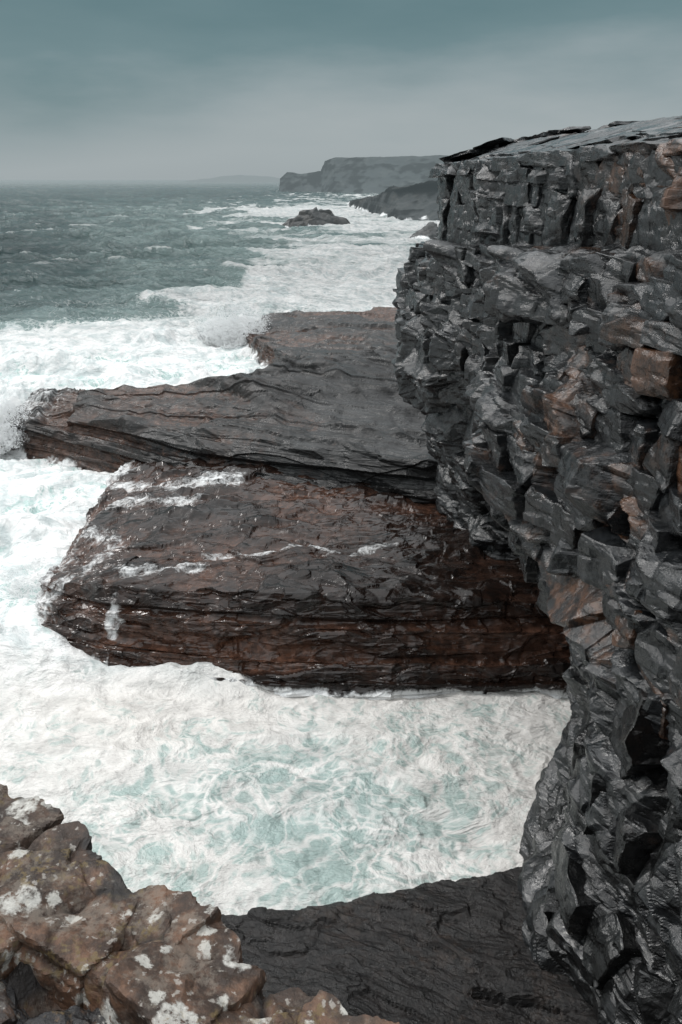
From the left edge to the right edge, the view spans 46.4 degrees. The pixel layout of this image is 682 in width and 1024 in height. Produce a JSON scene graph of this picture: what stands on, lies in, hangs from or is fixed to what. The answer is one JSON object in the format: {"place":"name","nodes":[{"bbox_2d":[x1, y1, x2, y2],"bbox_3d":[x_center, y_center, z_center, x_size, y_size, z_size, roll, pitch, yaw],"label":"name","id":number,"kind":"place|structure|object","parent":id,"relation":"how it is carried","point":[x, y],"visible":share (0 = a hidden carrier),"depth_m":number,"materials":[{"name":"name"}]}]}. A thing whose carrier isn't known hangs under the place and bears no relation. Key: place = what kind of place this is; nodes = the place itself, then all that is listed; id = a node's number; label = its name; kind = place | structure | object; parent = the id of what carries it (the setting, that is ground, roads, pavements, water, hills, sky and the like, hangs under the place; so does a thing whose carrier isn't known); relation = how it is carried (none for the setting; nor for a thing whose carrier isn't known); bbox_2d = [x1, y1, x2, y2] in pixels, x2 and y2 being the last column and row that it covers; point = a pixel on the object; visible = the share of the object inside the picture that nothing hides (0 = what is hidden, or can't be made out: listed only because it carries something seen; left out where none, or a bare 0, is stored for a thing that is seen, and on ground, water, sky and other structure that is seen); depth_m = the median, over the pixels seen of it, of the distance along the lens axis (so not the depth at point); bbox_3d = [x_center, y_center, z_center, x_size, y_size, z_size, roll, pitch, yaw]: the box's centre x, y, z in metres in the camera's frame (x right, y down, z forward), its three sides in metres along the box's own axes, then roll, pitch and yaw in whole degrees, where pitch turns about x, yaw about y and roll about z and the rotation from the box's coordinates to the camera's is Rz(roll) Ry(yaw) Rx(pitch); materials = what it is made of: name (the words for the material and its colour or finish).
{"place":"outdoors","nodes":[
{"label":"outdoors","id":0,"kind":"place"},
{"bbox_2d":[0,784,399,1023],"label":"rock outcrop","id":1,"kind":"object","parent":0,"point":[87,936],"visible":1,"depth_m":2.38,"materials":[{"name":"brown stone"}]},
{"bbox_2d":[184,175,279,181],"bbox_3d":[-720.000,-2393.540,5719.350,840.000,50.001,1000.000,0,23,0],"label":"hill","id":2,"kind":"structure","parent":0,"point":[239,178],"depth_m":5397.62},
{"bbox_2d":[0,180,571,915],"bbox_3d":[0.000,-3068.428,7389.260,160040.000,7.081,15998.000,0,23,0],"label":"sea","id":3,"kind":"structure","parent":0,"point":[232,798],"depth_m":36.25,"materials":[{"name":"liquid"}]},
{"bbox_2d":[0,364,32,458],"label":"sea spray","id":4,"kind":"object","parent":3,"relation":"on","point":[7,438],"visible":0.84,"depth_m":67.79,"materials":[{"name":"white liquid"}]},
{"bbox_2d":[0,525,63,623],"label":"sea spray","id":5,"kind":"object","parent":3,"relation":"on","point":[26,595],"visible":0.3,"depth_m":44.58,"materials":[{"name":"white liquid"}]},
{"bbox_2d":[0,344,437,503],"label":"rock shelf","id":6,"kind":"object","parent":3,"relation":"in","point":[337,421],"visible":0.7,"depth_m":60.55,"materials":[{"name":"grey stone"}]},
{"bbox_2d":[193,262,271,348],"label":"sea spray","id":7,"kind":"object","parent":3,"relation":"on","point":[231,335],"visible":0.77,"depth_m":111.72,"materials":[{"name":"white liquid"}]},
{"bbox_2d":[34,457,570,699],"bbox_3d":[-2.265,1.663,49.721,34.564,5.987,29.593,0,23,0],"label":"rock shelf","id":8,"kind":"object","parent":3,"relation":"in","point":[290,590],"visible":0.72,"depth_m":39.00,"materials":[{"name":"brown stone"}]},
{"bbox_2d":[282,207,349,227],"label":"sea rock","id":9,"kind":"object","parent":3,"relation":"in","point":[315,216],"visible":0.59,"depth_m":373.57,"materials":[{"name":"grey stone"}]},
{"bbox_2d":[243,307,398,367],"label":"rock shelf","id":10,"kind":"object","parent":3,"relation":"in","point":[297,334],"visible":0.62,"depth_m":103.59,"materials":[{"name":"grey stone"}]},
{"bbox_2d":[221,867,596,1023],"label":"rock shelf","id":11,"kind":"object","parent":3,"relation":"in","point":[447,951],"visible":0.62,"depth_m":22.92,"materials":[{"name":"grey stone"}]},
{"bbox_2d":[410,222,437,238],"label":"sea rock","id":12,"kind":"object","parent":3,"relation":"in","point":[429,230],"visible":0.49,"depth_m":312.22,"materials":[{"name":"grey stone"}]},
{"bbox_2d":[0,0,681,179],"label":"sky","id":13,"kind":"structure","parent":0,"point":[90,89],"materials":[{"name":"grey"}]},
{"bbox_2d":[279,155,446,192],"bbox_3d":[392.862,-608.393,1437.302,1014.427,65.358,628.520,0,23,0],"label":"headland","id":14,"kind":"structure","parent":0,"point":[360,175],"depth_m":1301.51,"materials":[{"name":"grey stone"}]},
{"bbox_2d":[346,180,439,220],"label":"headland","id":15,"kind":"structure","parent":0,"point":[416,201],"depth_m":463.25,"materials":[{"name":"grey stone"}]},
{"bbox_2d":[391,115,681,1023],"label":"cliff","id":16,"kind":"structure","parent":0,"point":[537,359],"depth_m":22.45,"materials":[{"name":"grey stone"}]}
]}

